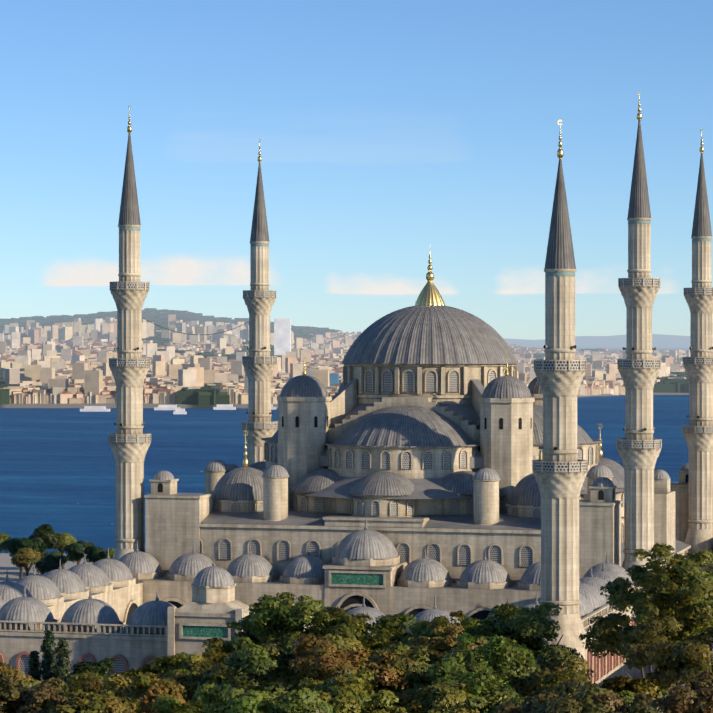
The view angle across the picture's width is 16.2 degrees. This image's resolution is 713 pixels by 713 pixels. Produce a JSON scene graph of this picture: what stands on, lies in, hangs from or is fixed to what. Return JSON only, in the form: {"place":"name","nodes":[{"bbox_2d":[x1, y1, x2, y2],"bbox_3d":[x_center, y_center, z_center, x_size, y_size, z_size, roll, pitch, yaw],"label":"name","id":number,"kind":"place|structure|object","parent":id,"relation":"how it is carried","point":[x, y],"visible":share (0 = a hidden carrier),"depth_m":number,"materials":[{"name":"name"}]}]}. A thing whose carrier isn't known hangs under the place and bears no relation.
{"place":"outdoors","nodes":[
{"label":"outdoors","id":0,"kind":"place"},
{"bbox_2d":[45,257,272,286],"bbox_3d":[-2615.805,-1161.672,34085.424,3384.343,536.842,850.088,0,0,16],"label":"cloud","id":1,"kind":"structure","parent":0,"point":[181,271],"depth_m":34084.53,"materials":[{"name":"white"}]},
{"bbox_2d":[0,518,647,697],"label":"courtyard building","id":2,"kind":"structure","parent":0,"point":[198,617],"depth_m":308.07,"materials":[{"name":"stone"}]},
{"bbox_2d":[0,581,31,602],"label":"lead dome","id":3,"kind":"structure","parent":2,"relation":"on","point":[10,590],"depth_m":286.47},
{"bbox_2d":[0,596,54,624],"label":"lead dome","id":4,"kind":"structure","parent":2,"relation":"on","point":[26,608],"depth_m":268.62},
{"bbox_2d":[16,575,60,599],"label":"lead dome","id":5,"kind":"structure","parent":2,"relation":"on","point":[40,587],"depth_m":294.00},
{"bbox_2d":[43,569,86,593],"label":"lead dome","id":6,"kind":"structure","parent":2,"relation":"on","point":[66,581],"depth_m":301.59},
{"bbox_2d":[68,564,110,587],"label":"lead dome","id":7,"kind":"structure","parent":2,"relation":"on","point":[92,576],"depth_m":309.19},
{"bbox_2d":[61,598,120,626],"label":"lead dome","id":8,"kind":"structure","parent":2,"relation":"on","point":[93,610],"depth_m":266.58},
{"bbox_2d":[92,558,132,581],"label":"lead dome","id":9,"kind":"structure","parent":2,"relation":"on","point":[114,570],"depth_m":316.80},
{"bbox_2d":[118,551,161,573],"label":"lead dome","id":10,"kind":"structure","parent":2,"relation":"on","point":[140,562],"depth_m":323.96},
{"bbox_2d":[127,600,177,628],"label":"lead dome","id":11,"kind":"structure","parent":2,"relation":"on","point":[154,612],"depth_m":264.37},
{"bbox_2d":[167,553,215,575],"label":"lead dome","id":12,"kind":"structure","parent":2,"relation":"on","point":[187,564],"depth_m":321.82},
{"bbox_2d":[192,566,234,586],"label":"lead dome","id":13,"kind":"structure","parent":2,"relation":"on","point":[213,576],"depth_m":259.39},
{"bbox_2d":[226,554,275,576],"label":"lead dome","id":14,"kind":"structure","parent":2,"relation":"on","point":[245,565],"depth_m":319.69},
{"bbox_2d":[282,555,326,578],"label":"lead dome","id":15,"kind":"structure","parent":2,"relation":"on","point":[305,566],"depth_m":317.50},
{"bbox_2d":[333,530,398,558],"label":"lead dome","id":16,"kind":"structure","parent":2,"relation":"on","point":[363,544],"depth_m":314.92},
{"bbox_2d":[347,607,385,631],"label":"lead dome","id":17,"kind":"structure","parent":2,"relation":"on","point":[374,613],"depth_m":259.00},
{"bbox_2d":[399,558,450,581],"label":"lead dome","id":18,"kind":"structure","parent":2,"relation":"on","point":[422,569],"depth_m":313.42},
{"bbox_2d":[404,609,459,633],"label":"lead dome","id":19,"kind":"structure","parent":2,"relation":"on","point":[428,615],"depth_m":256.95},
{"bbox_2d":[459,560,511,583],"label":"lead dome","id":20,"kind":"structure","parent":2,"relation":"on","point":[483,571],"depth_m":311.31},
{"bbox_2d":[519,562,540,584],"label":"lead dome","id":21,"kind":"structure","parent":2,"relation":"on","point":[531,574],"depth_m":309.44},
{"bbox_2d":[523,603,539,609],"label":"lead dome","id":22,"kind":"structure","parent":2,"relation":"on","point":[530,605],"depth_m":262.68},
{"bbox_2d":[579,593,593,615],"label":"lead dome","id":23,"kind":"structure","parent":2,"relation":"on","point":[585,607],"depth_m":276.70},
{"bbox_2d":[579,583,605,608],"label":"lead dome","id":24,"kind":"structure","parent":2,"relation":"on","point":[593,596],"depth_m":284.25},
{"bbox_2d":[579,577,609,601],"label":"lead dome","id":25,"kind":"structure","parent":2,"relation":"on","point":[597,583],"depth_m":292.16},
{"bbox_2d":[586,571,628,590],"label":"lead dome","id":26,"kind":"structure","parent":2,"relation":"on","point":[607,576],"depth_m":300.01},
{"bbox_2d":[583,563,632,582],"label":"lead dome","id":27,"kind":"structure","parent":2,"relation":"on","point":[616,569],"depth_m":307.80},
{"bbox_2d":[0,395,689,553],"bbox_3d":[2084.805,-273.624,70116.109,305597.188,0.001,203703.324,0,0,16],"label":"sea","id":28,"kind":"structure","parent":0,"point":[57,469],"depth_m":1777.34,"materials":[{"name":"liquid"}]},
{"bbox_2d":[0,334,689,679],"bbox_3d":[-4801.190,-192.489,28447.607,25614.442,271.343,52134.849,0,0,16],"label":"ground","id":29,"kind":"structure","parent":0,"point":[660,342],"depth_m":3791.82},
{"bbox_2d":[0,664,7,676],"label":"tree","id":30,"kind":"object","parent":29,"relation":"on","point":[3,668],"depth_m":239.67,"materials":[{"name":"brown plant"}]},
{"bbox_2d":[0,533,12,551],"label":"tree","id":31,"kind":"object","parent":29,"relation":"on","point":[3,536],"visible":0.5,"depth_m":444.49,"materials":[{"name":"green plant"}]},
{"bbox_2d":[0,537,48,578],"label":"tree","id":32,"kind":"object","parent":29,"relation":"on","point":[13,545],"visible":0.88,"depth_m":430.57,"materials":[{"name":"green plant"}]},
{"bbox_2d":[0,662,48,689],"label":"tree","id":33,"kind":"object","parent":29,"relation":"on","point":[27,681],"visible":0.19,"depth_m":238.19,"materials":[{"name":"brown plant"}]},
{"bbox_2d":[11,547,43,575],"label":"tree","id":34,"kind":"object","parent":29,"relation":"on","point":[24,557],"visible":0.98,"depth_m":417.87,"materials":[{"name":"brown plant"}]},
{"bbox_2d":[26,651,41,679],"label":"tree","id":35,"kind":"object","parent":29,"relation":"on","point":[34,673],"visible":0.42,"depth_m":245.49,"materials":[{"name":"green plant"}]},
{"bbox_2d":[0,675,69,712],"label":"tree","id":36,"kind":"object","parent":29,"relation":"on","point":[15,699],"visible":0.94,"depth_m":190.43,"materials":[{"name":"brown plant"}]},
{"bbox_2d":[28,524,62,574],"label":"tree","id":37,"kind":"object","parent":29,"relation":"on","point":[44,533],"visible":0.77,"depth_m":439.23,"materials":[{"name":"green plant"}]},
{"bbox_2d":[37,630,57,680],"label":"tree","id":38,"kind":"object","parent":29,"relation":"on","point":[47,646],"visible":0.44,"depth_m":244.41,"materials":[{"name":"green plant"}]},
{"bbox_2d":[32,550,68,573],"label":"tree","id":39,"kind":"object","parent":29,"relation":"on","point":[47,562],"visible":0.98,"depth_m":412.82,"materials":[{"name":"green plant"}]},
{"bbox_2d":[29,681,77,712],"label":"tree","id":40,"kind":"object","parent":29,"relation":"on","point":[34,687],"depth_m":209.94,"materials":[{"name":"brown plant"}]},
{"bbox_2d":[44,533,76,568],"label":"tree","id":41,"kind":"object","parent":29,"relation":"on","point":[66,538],"visible":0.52,"depth_m":443.33,"materials":[{"name":"green plant"}]},
{"bbox_2d":[51,638,71,678],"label":"tree","id":42,"kind":"object","parent":29,"relation":"on","point":[62,666],"visible":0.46,"depth_m":242.35,"materials":[{"name":"green plant"}]},
{"bbox_2d":[64,540,94,564],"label":"tree","id":43,"kind":"object","parent":29,"relation":"on","point":[76,552],"visible":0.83,"depth_m":433.27,"materials":[{"name":"green plant"}]},
{"bbox_2d":[57,672,107,692],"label":"tree","id":44,"kind":"object","parent":29,"relation":"on","point":[78,684],"visible":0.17,"depth_m":211.96,"materials":[{"name":"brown plant"}]},
{"bbox_2d":[57,658,113,683],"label":"tree","id":45,"kind":"object","parent":29,"relation":"on","point":[97,668],"visible":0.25,"depth_m":242.97,"materials":[{"name":"green plant"}]},
{"bbox_2d":[82,546,104,563],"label":"tree","id":46,"kind":"object","parent":29,"relation":"on","point":[93,553],"visible":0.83,"depth_m":428.48,"materials":[{"name":"green plant"}]},
{"bbox_2d":[46,674,142,712],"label":"tree","id":47,"kind":"object","parent":29,"relation":"on","point":[104,701],"visible":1,"depth_m":183.00,"materials":[{"name":"green plant"}]},
{"bbox_2d":[98,548,114,559],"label":"tree","id":48,"kind":"object","parent":29,"relation":"on","point":[111,553],"visible":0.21,"depth_m":425.94,"materials":[{"name":"green plant"}]},
{"bbox_2d":[108,106,150,559],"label":"minaret","id":49,"kind":"object","parent":29,"relation":"on","point":[129,440],"visible":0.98,"depth_m":330.41,"materials":[{"name":"stone"}]},
{"bbox_2d":[98,664,169,684],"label":"tree","id":50,"kind":"object","parent":29,"relation":"on","point":[142,669],"visible":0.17,"depth_m":236.19,"materials":[{"name":"green plant"}]},
{"bbox_2d":[101,672,170,710],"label":"tree","id":51,"kind":"object","parent":29,"relation":"on","point":[137,688],"visible":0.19,"depth_m":208.02,"materials":[{"name":"green plant"}]},
{"bbox_2d":[85,678,197,712],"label":"tree","id":52,"kind":"object","parent":29,"relation":"on","point":[163,688],"visible":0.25,"depth_m":186.97,"materials":[{"name":"brown plant"}]},
{"bbox_2d":[151,683,220,712],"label":"tree","id":53,"kind":"object","parent":29,"relation":"on","point":[202,693],"visible":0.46,"depth_m":183.83,"materials":[{"name":"green plant"}]},
{"bbox_2d":[147,652,230,680],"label":"tree","id":54,"kind":"object","parent":29,"relation":"on","point":[180,663],"visible":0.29,"depth_m":235.03,"materials":[{"name":"green plant"}]},
{"bbox_2d":[170,660,260,701],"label":"tree","id":55,"kind":"object","parent":29,"relation":"on","point":[188,681],"visible":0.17,"depth_m":220.42,"materials":[{"name":"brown plant"}]},
{"bbox_2d":[201,635,284,663],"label":"tree","id":56,"kind":"object","parent":29,"relation":"on","point":[217,647],"visible":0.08,"depth_m":238.22,"materials":[{"name":"green plant"}]},
{"bbox_2d":[192,646,304,692],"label":"tree","id":57,"kind":"object","parent":29,"relation":"on","point":[239,682],"visible":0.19,"depth_m":216.40,"materials":[{"name":"green plant"}]},
{"bbox_2d":[241,139,277,464],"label":"minaret","id":58,"kind":"object","parent":29,"relation":"on","point":[259,362],"visible":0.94,"depth_m":383.95,"materials":[{"name":"stone"}]},
{"bbox_2d":[143,317,255,334],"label":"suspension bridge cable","id":59,"kind":"object","parent":58,"relation":"attached to","point":[197,334],"visible":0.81,"depth_m":357.28,"materials":[{"name":"grey plastic"}]},
{"bbox_2d":[192,636,346,710],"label":"tree","id":60,"kind":"object","parent":29,"relation":"on","point":[269,670],"visible":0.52,"depth_m":200.34,"materials":[{"name":"green plant"}]},
{"bbox_2d":[208,684,361,712],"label":"tree","id":61,"kind":"object","parent":29,"relation":"on","point":[233,700],"visible":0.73,"depth_m":175.92,"materials":[{"name":"green plant"}]},
{"bbox_2d":[226,592,363,653],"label":"tree","id":62,"kind":"object","parent":29,"relation":"on","point":[269,619],"visible":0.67,"depth_m":237.11,"materials":[{"name":"green plant"}]},
{"bbox_2d":[282,624,369,684],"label":"tree","id":63,"kind":"object","parent":29,"relation":"on","point":[343,635],"visible":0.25,"depth_m":219.35,"materials":[{"name":"green plant"}]},
{"bbox_2d":[303,606,373,659],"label":"tree","id":64,"kind":"object","parent":29,"relation":"on","point":[338,616],"visible":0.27,"depth_m":235.76,"materials":[{"name":"green plant"}]},
{"bbox_2d":[0,311,689,413],"bbox_3d":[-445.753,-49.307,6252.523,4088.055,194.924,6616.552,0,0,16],"label":"city buildings","id":65,"kind":"structure","parent":29,"relation":"on","point":[63,363],"depth_m":4278.40,"materials":[{"name":"concrete"}]},
{"bbox_2d":[0,308,689,405],"bbox_3d":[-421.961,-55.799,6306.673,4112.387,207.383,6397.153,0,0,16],"label":"hills","id":66,"kind":"structure","parent":29,"relation":"on","point":[206,395],"depth_m":7196.85,"materials":[{"name":"plant"}]},
{"bbox_2d":[286,668,408,712],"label":"tree","id":67,"kind":"object","parent":29,"relation":"on","point":[351,690],"visible":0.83,"depth_m":180.83,"materials":[{"name":"green plant"}]},
{"bbox_2d":[288,633,408,712],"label":"tree","id":68,"kind":"object","parent":29,"relation":"on","point":[387,673],"visible":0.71,"depth_m":199.69,"materials":[{"name":"brown plant"}]},
{"bbox_2d":[358,628,393,689],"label":"tree","id":69,"kind":"object","parent":29,"relation":"on","point":[373,640],"depth_m":219.88,"materials":[{"name":"green plant"}]},
{"bbox_2d":[363,642,433,712],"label":"tree","id":70,"kind":"object","parent":29,"relation":"on","point":[413,667],"visible":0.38,"depth_m":200.30,"materials":[{"name":"green plant"}]},
{"bbox_2d":[366,612,449,652],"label":"tree","id":71,"kind":"object","parent":29,"relation":"on","point":[391,624],"visible":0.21,"depth_m":236.17,"materials":[{"name":"green plant"}]},
{"bbox_2d":[370,624,506,675],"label":"tree","id":72,"kind":"object","parent":29,"relation":"on","point":[443,643],"visible":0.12,"depth_m":218.13,"materials":[{"name":"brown plant"}]},
{"bbox_2d":[420,605,507,653],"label":"tree","id":73,"kind":"object","parent":29,"relation":"on","point":[470,625],"visible":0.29,"depth_m":231.98,"materials":[{"name":"green plant"}]},
{"bbox_2d":[416,681,515,712],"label":"tree","id":74,"kind":"object","parent":29,"relation":"on","point":[444,698],"visible":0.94,"depth_m":180.09,"materials":[{"name":"green plant"}]},
{"bbox_2d":[404,635,540,697],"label":"tree","id":75,"kind":"object","parent":29,"relation":"on","point":[444,671],"visible":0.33,"depth_m":201.27,"materials":[{"name":"green plant"}]},
{"bbox_2d":[428,671,527,712],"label":"tree","id":76,"kind":"object","parent":29,"relation":"on","point":[484,684],"visible":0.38,"depth_m":185.85,"materials":[{"name":"green plant"}]},
{"bbox_2d":[443,632,534,696],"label":"tree","id":77,"kind":"object","parent":29,"relation":"on","point":[475,655],"visible":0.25,"depth_m":213.43,"materials":[{"name":"green plant"}]},
{"bbox_2d":[474,602,583,675],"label":"tree","id":78,"kind":"object","parent":29,"relation":"on","point":[522,625],"visible":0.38,"depth_m":227.51,"materials":[{"name":"green plant"}]},
{"bbox_2d":[510,646,595,697],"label":"tree","id":79,"kind":"object","parent":29,"relation":"on","point":[559,660],"visible":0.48,"depth_m":206.24,"materials":[{"name":"green plant"}]},
{"bbox_2d":[532,120,587,666],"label":"minaret","id":80,"kind":"object","parent":29,"relation":"on","point":[560,470],"visible":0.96,"depth_m":253.47,"materials":[{"name":"stone"}]},
{"bbox_2d":[493,677,631,712],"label":"tree","id":81,"kind":"object","parent":29,"relation":"on","point":[610,701],"visible":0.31,"depth_m":176.34,"materials":[{"name":"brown plant"}]},
{"bbox_2d":[521,669,635,705],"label":"tree","id":82,"kind":"object","parent":29,"relation":"on","point":[551,679],"visible":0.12,"depth_m":198.95,"materials":[{"name":"green plant"}]},
{"bbox_2d":[530,680,661,712],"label":"tree","id":83,"kind":"object","parent":29,"relation":"on","point":[563,702],"visible":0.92,"depth_m":173.79,"materials":[{"name":"green plant"}]},
{"bbox_2d":[582,582,678,677],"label":"tree","id":84,"kind":"object","parent":29,"relation":"on","point":[594,632],"visible":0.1,"depth_m":233.41,"materials":[{"name":"green plant"}]},
{"bbox_2d":[599,675,674,707],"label":"tree","id":85,"kind":"object","parent":29,"relation":"on","point":[621,683],"visible":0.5,"depth_m":223.27,"materials":[{"name":"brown plant"}]},
{"bbox_2d":[616,92,661,669],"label":"minaret","id":86,"kind":"object","parent":29,"relation":"on","point":[638,447],"visible":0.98,"depth_m":311.93,"materials":[{"name":"stone"}]},
{"bbox_2d":[579,542,712,694],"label":"tree","id":87,"kind":"object","parent":29,"relation":"on","point":[692,591],"visible":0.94,"depth_m":220.16,"materials":[{"name":"green plant"}]},
{"bbox_2d":[617,671,712,712],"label":"tree","id":88,"kind":"object","parent":29,"relation":"on","point":[679,700],"visible":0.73,"depth_m":180.30,"materials":[{"name":"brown plant"}]},
{"bbox_2d":[623,611,712,699],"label":"tree","id":89,"kind":"object","parent":29,"relation":"on","point":[688,659],"visible":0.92,"depth_m":204.94,"materials":[{"name":"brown plant"}]},
{"bbox_2d":[640,586,712,632],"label":"tree","id":90,"kind":"object","parent":29,"relation":"on","point":[648,591],"visible":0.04,"depth_m":234.44,"materials":[{"name":"green plant"}]},
{"bbox_2d":[682,128,712,598],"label":"minaret","id":91,"kind":"object","parent":29,"relation":"on","point":[697,432],"visible":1,"depth_m":365.40,"materials":[{"name":"stone"}]},
{"bbox_2d":[0,0,712,339],"label":"sky","id":92,"kind":"structure","parent":0,"point":[393,134],"materials":[{"name":"blue"}]},
{"bbox_2d":[329,278,456,294],"bbox_3d":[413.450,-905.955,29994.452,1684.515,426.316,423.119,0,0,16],"label":"cloud","id":93,"kind":"structure","parent":0,"point":[366,286],"depth_m":29998.45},
{"bbox_2d":[144,253,690,584],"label":"mosque","id":94,"kind":"structure","parent":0,"point":[280,527],"depth_m":328.31,"materials":[{"name":"stone"}]},
{"bbox_2d":[154,471,174,480],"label":"lead dome","id":95,"kind":"structure","parent":94,"relation":"on","point":[163,475],"depth_m":330.17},
{"bbox_2d":[204,460,229,470],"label":"lead dome","id":96,"kind":"structure","parent":94,"relation":"on","point":[216,465],"depth_m":341.88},
{"bbox_2d":[227,464,238,470],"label":"lead dome","id":97,"kind":"structure","parent":94,"relation":"on","point":[232,466],"depth_m":362.85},
{"bbox_2d":[213,467,262,500],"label":"lead dome","id":98,"kind":"structure","parent":94,"relation":"on","point":[242,483],"depth_m":332.15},
{"bbox_2d":[248,461,265,469],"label":"dome","id":99,"kind":"structure","parent":94,"relation":"on","point":[260,465],"depth_m":353.97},
{"bbox_2d":[261,430,277,440],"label":"half dome","id":100,"kind":"structure","parent":94,"relation":"on","point":[274,437],"depth_m":350.72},
{"bbox_2d":[262,465,288,476],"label":"lead dome","id":101,"kind":"structure","parent":94,"relation":"on","point":[275,471],"depth_m":326.58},
{"bbox_2d":[279,375,328,397],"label":"lead dome","id":102,"kind":"structure","parent":94,"relation":"on","point":[303,386],"depth_m":337.45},
{"bbox_2d":[291,469,339,491],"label":"half dome","id":103,"kind":"structure","parent":94,"relation":"on","point":[317,480],"depth_m":330.90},
{"bbox_2d":[348,472,413,495],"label":"half dome","id":104,"kind":"structure","parent":94,"relation":"on","point":[384,484],"depth_m":323.28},
{"bbox_2d":[323,405,479,447],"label":"half dome","id":105,"kind":"structure","parent":94,"relation":"on","point":[409,426],"depth_m":330.52,"materials":[{"name":"metal"}]},
{"bbox_2d":[340,305,519,363],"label":"lead dome","id":106,"kind":"structure","parent":94,"relation":"on","point":[429,334],"depth_m":341.24,"materials":[{"name":"metal"}]},
{"bbox_2d":[443,471,501,494],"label":"half dome","id":107,"kind":"structure","parent":94,"relation":"on","point":[459,483],"depth_m":325.43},
{"bbox_2d":[472,468,499,479],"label":"lead dome","id":108,"kind":"structure","parent":94,"relation":"on","point":[486,474],"depth_m":318.89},
{"bbox_2d":[482,376,532,398],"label":"lead dome","id":109,"kind":"structure","parent":94,"relation":"on","point":[500,387],"depth_m":329.84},
{"bbox_2d":[508,473,540,506],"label":"lead dome","id":110,"kind":"structure","parent":94,"relation":"on","point":[525,491],"depth_m":321.54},
{"bbox_2d":[528,377,541,393],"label":"lead dome","id":111,"kind":"structure","parent":94,"relation":"on","point":[534,386],"depth_m":357.01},
{"bbox_2d":[533,404,602,444],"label":"half dome","id":112,"kind":"structure","parent":94,"relation":"on","point":[582,435],"depth_m":340.11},
{"bbox_2d":[586,465,613,476],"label":"lead dome","id":113,"kind":"structure","parent":94,"relation":"on","point":[600,470],"depth_m":327.46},
{"bbox_2d":[592,477,613,487],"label":"lead dome","id":114,"kind":"structure","parent":94,"relation":"on","point":[600,482],"depth_m":314.20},
{"bbox_2d":[598,458,623,472],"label":"lead dome","id":115,"kind":"structure","parent":94,"relation":"on","point":[610,463],"depth_m":361.49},
{"bbox_2d":[607,466,623,487],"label":"dome","id":116,"kind":"structure","parent":94,"relation":"on","point":[618,479],"depth_m":339.85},
{"bbox_2d":[654,469,669,478],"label":"lead dome","id":117,"kind":"structure","parent":94,"relation":"on","point":[660,474],"depth_m":345.66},
{"bbox_2d":[680,463,688,471],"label":"lead dome","id":118,"kind":"structure","parent":94,"relation":"on","point":[684,467],"depth_m":370.36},
{"bbox_2d":[497,272,671,293],"bbox_3d":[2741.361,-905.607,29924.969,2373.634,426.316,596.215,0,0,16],"label":"cloud","id":119,"kind":"structure","parent":0,"point":[533,283],"depth_m":29944.32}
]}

